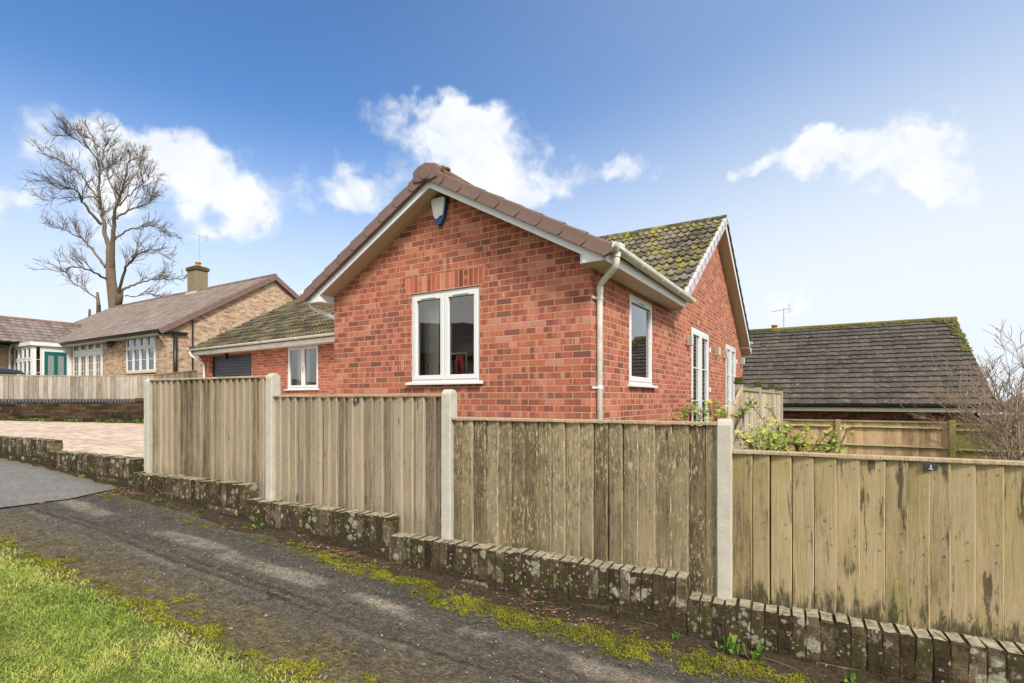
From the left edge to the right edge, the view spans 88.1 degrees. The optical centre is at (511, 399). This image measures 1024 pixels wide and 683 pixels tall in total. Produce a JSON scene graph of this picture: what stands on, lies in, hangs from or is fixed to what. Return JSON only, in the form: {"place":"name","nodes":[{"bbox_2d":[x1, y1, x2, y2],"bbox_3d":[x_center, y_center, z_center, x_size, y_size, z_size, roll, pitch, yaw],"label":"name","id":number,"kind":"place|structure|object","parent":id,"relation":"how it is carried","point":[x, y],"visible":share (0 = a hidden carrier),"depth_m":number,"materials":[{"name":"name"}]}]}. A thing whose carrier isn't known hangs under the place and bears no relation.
{"place":"outdoors","nodes":[
{"label":"outdoors","id":0,"kind":"place"},
{"bbox_2d":[0,458,114,507],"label":"newer tarmac apron","id":1,"kind":"object","parent":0,"point":[25,483],"visible":1,"depth_m":5.59,"materials":[{"name":"grey asphalt"}]},
{"bbox_2d":[0,420,143,457],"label":"block paved drive","id":2,"kind":"structure","parent":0,"point":[125,439],"depth_m":10.15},
{"bbox_2d":[1,418,143,423],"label":"drive edge weeds","id":3,"kind":"object","parent":2,"relation":"on","point":[96,420],"visible":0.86,"depth_m":13.66,"materials":[{"name":"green plant"}]},
{"bbox_2d":[15,109,186,316],"bbox_3d":[-31.238,-14.272,40.138,16.914,17.052,11.224,0,0,0],"label":"bare tree","id":4,"kind":"object","parent":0,"point":[115,296],"visible":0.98,"depth_m":39.89,"materials":[{"name":"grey plant"}]},
{"bbox_2d":[0,544,324,682],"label":"grass","id":5,"kind":"structure","parent":0,"point":[68,641],"depth_m":2.60,"materials":[{"name":"green plant"}]},
{"bbox_2d":[0,491,808,682],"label":"lane","id":6,"kind":"structure","parent":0,"point":[357,618],"depth_m":3.21,"materials":[{"name":"grey asphalt"}]},
{"bbox_2d":[15,492,725,682],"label":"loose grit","id":7,"kind":"object","parent":6,"relation":"on","point":[343,591],"visible":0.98,"depth_m":3.37,"materials":[{"name":"grey gravel"}]},
{"bbox_2d":[0,485,824,682],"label":"moss","id":8,"kind":"object","parent":6,"relation":"on","point":[384,573],"visible":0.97,"depth_m":3.04,"materials":[{"name":"green plant"}]},
{"bbox_2d":[0,457,883,682],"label":"soil strip","id":9,"kind":"object","parent":6,"relation":"on","point":[686,643],"visible":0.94,"depth_m":3.43,"materials":[{"name":"brown soil"}]},
{"bbox_2d":[9,469,824,680],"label":"leaf litter","id":10,"kind":"object","parent":9,"relation":"on","point":[607,623],"visible":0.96,"depth_m":3.41,"materials":[{"name":"brown plant"}]},
{"bbox_2d":[79,474,856,682],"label":"wall foot weeds","id":11,"kind":"object","parent":9,"relation":"on","point":[730,642],"depth_m":2.87,"materials":[{"name":"green plant"}]},
{"bbox_2d":[119,487,809,680],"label":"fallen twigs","id":12,"kind":"object","parent":6,"relation":"on","point":[334,550],"visible":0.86,"depth_m":4.00,"materials":[{"name":"brown wood"}]},
{"bbox_2d":[0,0,1023,399],"label":"sky","id":13,"kind":"structure","parent":0,"point":[863,160],"materials":[{"name":"blue"}]},
{"bbox_2d":[799,401,1021,456],"bbox_3d":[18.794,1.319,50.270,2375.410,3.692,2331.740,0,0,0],"label":"ground","id":14,"kind":"structure","parent":0,"point":[997,408],"depth_m":197.06,"materials":[{"name":"plant"}]},
{"bbox_2d":[0,398,143,422],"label":"retaining wall","id":15,"kind":"structure","parent":14,"relation":"on","point":[101,410],"depth_m":13.71,"materials":[{"name":"brick"}]},
{"bbox_2d":[0,370,197,398],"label":"drive side fence","id":16,"kind":"object","parent":14,"relation":"on","point":[62,387],"visible":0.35,"depth_m":13.95,"materials":[{"name":"beige wood"}]},
{"bbox_2d":[0,231,299,377],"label":"buff brick bungalow","id":17,"kind":"object","parent":14,"relation":"on","point":[159,335],"visible":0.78,"depth_m":23.81,"materials":[{"name":"brown tile"}]},
{"bbox_2d":[14,345,31,374],"bbox_3d":[-22.552,-1.522,24.421,2.250,1.804,0.082,0,0,32],"label":"porch window","id":18,"kind":"structure","parent":17,"relation":"in","point":[22,355],"depth_m":24.32,"materials":[{"name":"white plastic"}]},
{"bbox_2d":[44,351,66,374],"bbox_3d":[-21.142,-1.092,24.509,0.036,2.184,0.829,0,0,32],"label":"front door","id":19,"kind":"structure","parent":17,"relation":"in","point":[55,363],"depth_m":24.49,"materials":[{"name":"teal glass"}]},
{"bbox_2d":[73,343,102,376],"bbox_3d":[-19.325,-1.426,24.108,3.144,2.613,0.082,0,0,32],"label":"french window","id":20,"kind":"structure","parent":17,"relation":"in","point":[88,352],"depth_m":24.03,"materials":[{"name":"white plastic"}]},
{"bbox_2d":[125,337,155,373],"bbox_3d":[-15.073,-1.801,21.446,2.576,1.532,0.145,0,0,32],"label":"window","id":21,"kind":"structure","parent":17,"relation":"in","point":[140,353],"depth_m":21.41,"materials":[{"name":"white plastic"}]},
{"bbox_2d":[185,162,752,425],"bbox_3d":[-2.348,-1.335,14.980,15.961,5.870,13.084,0,0,32],"label":"red brick bungalow","id":22,"kind":"object","parent":14,"relation":"on","point":[562,320],"visible":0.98,"depth_m":7.08,"materials":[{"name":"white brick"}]},
{"bbox_2d":[213,354,251,379],"bbox_3d":[-8.579,-0.177,16.311,2.515,2.355,0.050,0,0,35],"label":"garage door","id":23,"kind":"structure","parent":22,"relation":"in","point":[236,365],"depth_m":16.31,"materials":[{"name":"grey metal"}]},
{"bbox_2d":[284,345,318,390],"bbox_3d":[-5.559,-0.832,14.066,1.524,1.189,0.145,0,0,35],"label":"window","id":24,"kind":"structure","parent":22,"relation":"in","point":[303,386],"depth_m":14.07,"materials":[{"name":"white plastic"}]},
{"bbox_2d":[405,286,482,384],"bbox_3d":[-0.868,-0.793,6.815,1.233,1.213,0.145,0,0,32],"label":"window","id":25,"kind":"structure","parent":22,"relation":"in","point":[446,377],"depth_m":6.81,"materials":[{"name":"white plastic"}]},
{"bbox_2d":[452,330,473,359],"bbox_3d":[-0.803,-0.700,8.563,1.560,1.400,0.280,0,0,32],"label":"wall shelf","id":26,"kind":"object","parent":22,"relation":"attached to","point":[463,333],"depth_m":8.46,"materials":[{"name":"grey"}]},
{"bbox_2d":[457,343,473,355],"bbox_3d":[-0.664,-0.782,8.454,0.362,0.204,0.212,0,0,32],"label":"storage box","id":27,"kind":"object","parent":26,"relation":"on","point":[468,348],"visible":0.41,"depth_m":8.36,"materials":[{"name":"white metal"}]},
{"bbox_2d":[468,363,473,373],"bbox_3d":[-0.558,-0.422,8.389,0.212,0.284,0.212,0,0,32],"label":"storage box","id":28,"kind":"object","parent":26,"relation":"on","point":[471,367],"visible":0.16,"depth_m":8.32,"materials":[{"name":"fabric"}]},
{"bbox_2d":[628,293,657,387],"bbox_3d":[1.760,-0.766,7.217,0.145,1.212,1.143,0,0,32],"label":"window","id":29,"kind":"structure","parent":22,"relation":"in","point":[634,381],"depth_m":7.32,"materials":[{"name":"white plastic"}]},
{"bbox_2d":[691,326,708,425],"bbox_3d":[3.647,-0.280,10.324,0.082,2.120,1.550,0,0,32],"label":"french door","id":30,"kind":"structure","parent":22,"relation":"in","point":[700,349],"depth_m":10.27,"materials":[{"name":"white plastic"}]},
{"bbox_2d":[726,344,735,418],"bbox_3d":[5.435,-0.280,13.222,0.082,2.120,1.460,0,0,32],"label":"french door","id":31,"kind":"structure","parent":22,"relation":"in","point":[731,361],"depth_m":13.12,"materials":[{"name":"white plastic"}]},
{"bbox_3d":[-0.781,0.230,7.428,1.170,0.900,0.670,0,0,32],"label":"desk","id":32,"kind":"object","parent":22,"relation":"in","visible":0},
{"bbox_2d":[452,352,469,373],"bbox_3d":[-0.705,-0.431,7.255,0.301,0.422,0.137,0,0,32],"label":"wire rack","id":33,"kind":"object","parent":32,"relation":"on","point":[466,361],"visible":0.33,"depth_m":7.13,"materials":[{"name":"grey metal"}]},
{"bbox_2d":[455,354,464,373],"bbox_3d":[-0.700,-0.435,7.121,0.149,0.354,0.077,0,0,32],"label":"red scarf","id":34,"kind":"object","parent":33,"relation":"hanging from","point":[460,357],"visible":0.8,"depth_m":7.10,"materials":[{"name":"fabric"}]},
{"bbox_2d":[0,436,1023,682],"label":"brick wall","id":35,"kind":"structure","parent":14,"relation":"on","point":[672,602],"depth_m":3.29,"materials":[{"name":"brick"}]},
{"bbox_2d":[144,373,1023,644],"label":"close board fence","id":36,"kind":"object","parent":14,"relation":"on","point":[926,543],"visible":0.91,"depth_m":3.28,"materials":[{"name":"grey wood"}]},
{"bbox_2d":[667,397,757,444],"bbox_3d":[1.591,0.518,4.238,0.723,1.070,0.353,0,0,0],"label":"rose bush","id":37,"kind":"object","parent":14,"relation":"on","point":[690,409],"visible":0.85,"depth_m":4.23,"materials":[{"name":"green plant"}]},
{"bbox_2d":[727,377,783,453],"bbox_3d":[4.197,0.757,8.898,0.120,2.085,7.020,0,0,32],"label":"grey side fence","id":38,"kind":"object","parent":14,"relation":"on","point":[770,396],"visible":0.43,"depth_m":8.27,"materials":[{"name":"brown wood"}]},
{"bbox_2d":[734,403,857,458],"bbox_3d":[1.993,0.565,3.793,0.825,1.078,0.542,0,0,0],"label":"rose bush","id":39,"kind":"object","parent":14,"relation":"on","point":[775,439],"visible":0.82,"depth_m":3.76,"materials":[{"name":"green plant"}]},
{"bbox_2d":[743,304,996,423],"bbox_3d":[9.514,-0.685,22.976,15.235,6.571,11.999,0,0,32],"label":"dark roofed bungalow","id":40,"kind":"object","parent":14,"relation":"on","point":[861,371],"visible":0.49,"depth_m":17.45,"materials":[{"name":"tile"}]},
{"bbox_2d":[783,419,1023,464],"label":"back garden fence","id":41,"kind":"object","parent":14,"relation":"on","point":[891,438],"visible":0.31,"depth_m":11.03,"materials":[{"name":"beige wood"}]},
{"bbox_2d":[900,320,1023,465],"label":"bare shrub","id":42,"kind":"object","parent":14,"relation":"on","point":[1003,436],"visible":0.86,"depth_m":9.02,"materials":[{"name":"beige plant"}]},
{"bbox_2d":[951,380,1023,423],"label":"bare shrub","id":43,"kind":"object","parent":14,"relation":"on","point":[974,404],"visible":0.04,"depth_m":11.47,"materials":[{"name":"beige plant"}]},
{"bbox_2d":[978,409,1023,423],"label":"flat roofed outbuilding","id":44,"kind":"structure","parent":14,"relation":"on","point":[997,415],"depth_m":22.84,"materials":[{"name":"grey brick"}]},
{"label":"raised garden","id":45,"kind":"structure","parent":14,"relation":"on","visible":0},
{"bbox_2d":[0,368,25,375],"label":"parked car","id":46,"kind":"object","parent":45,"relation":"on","point":[10,371],"visible":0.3,"depth_m":18.95,"materials":[{"name":"paint"}]}
]}

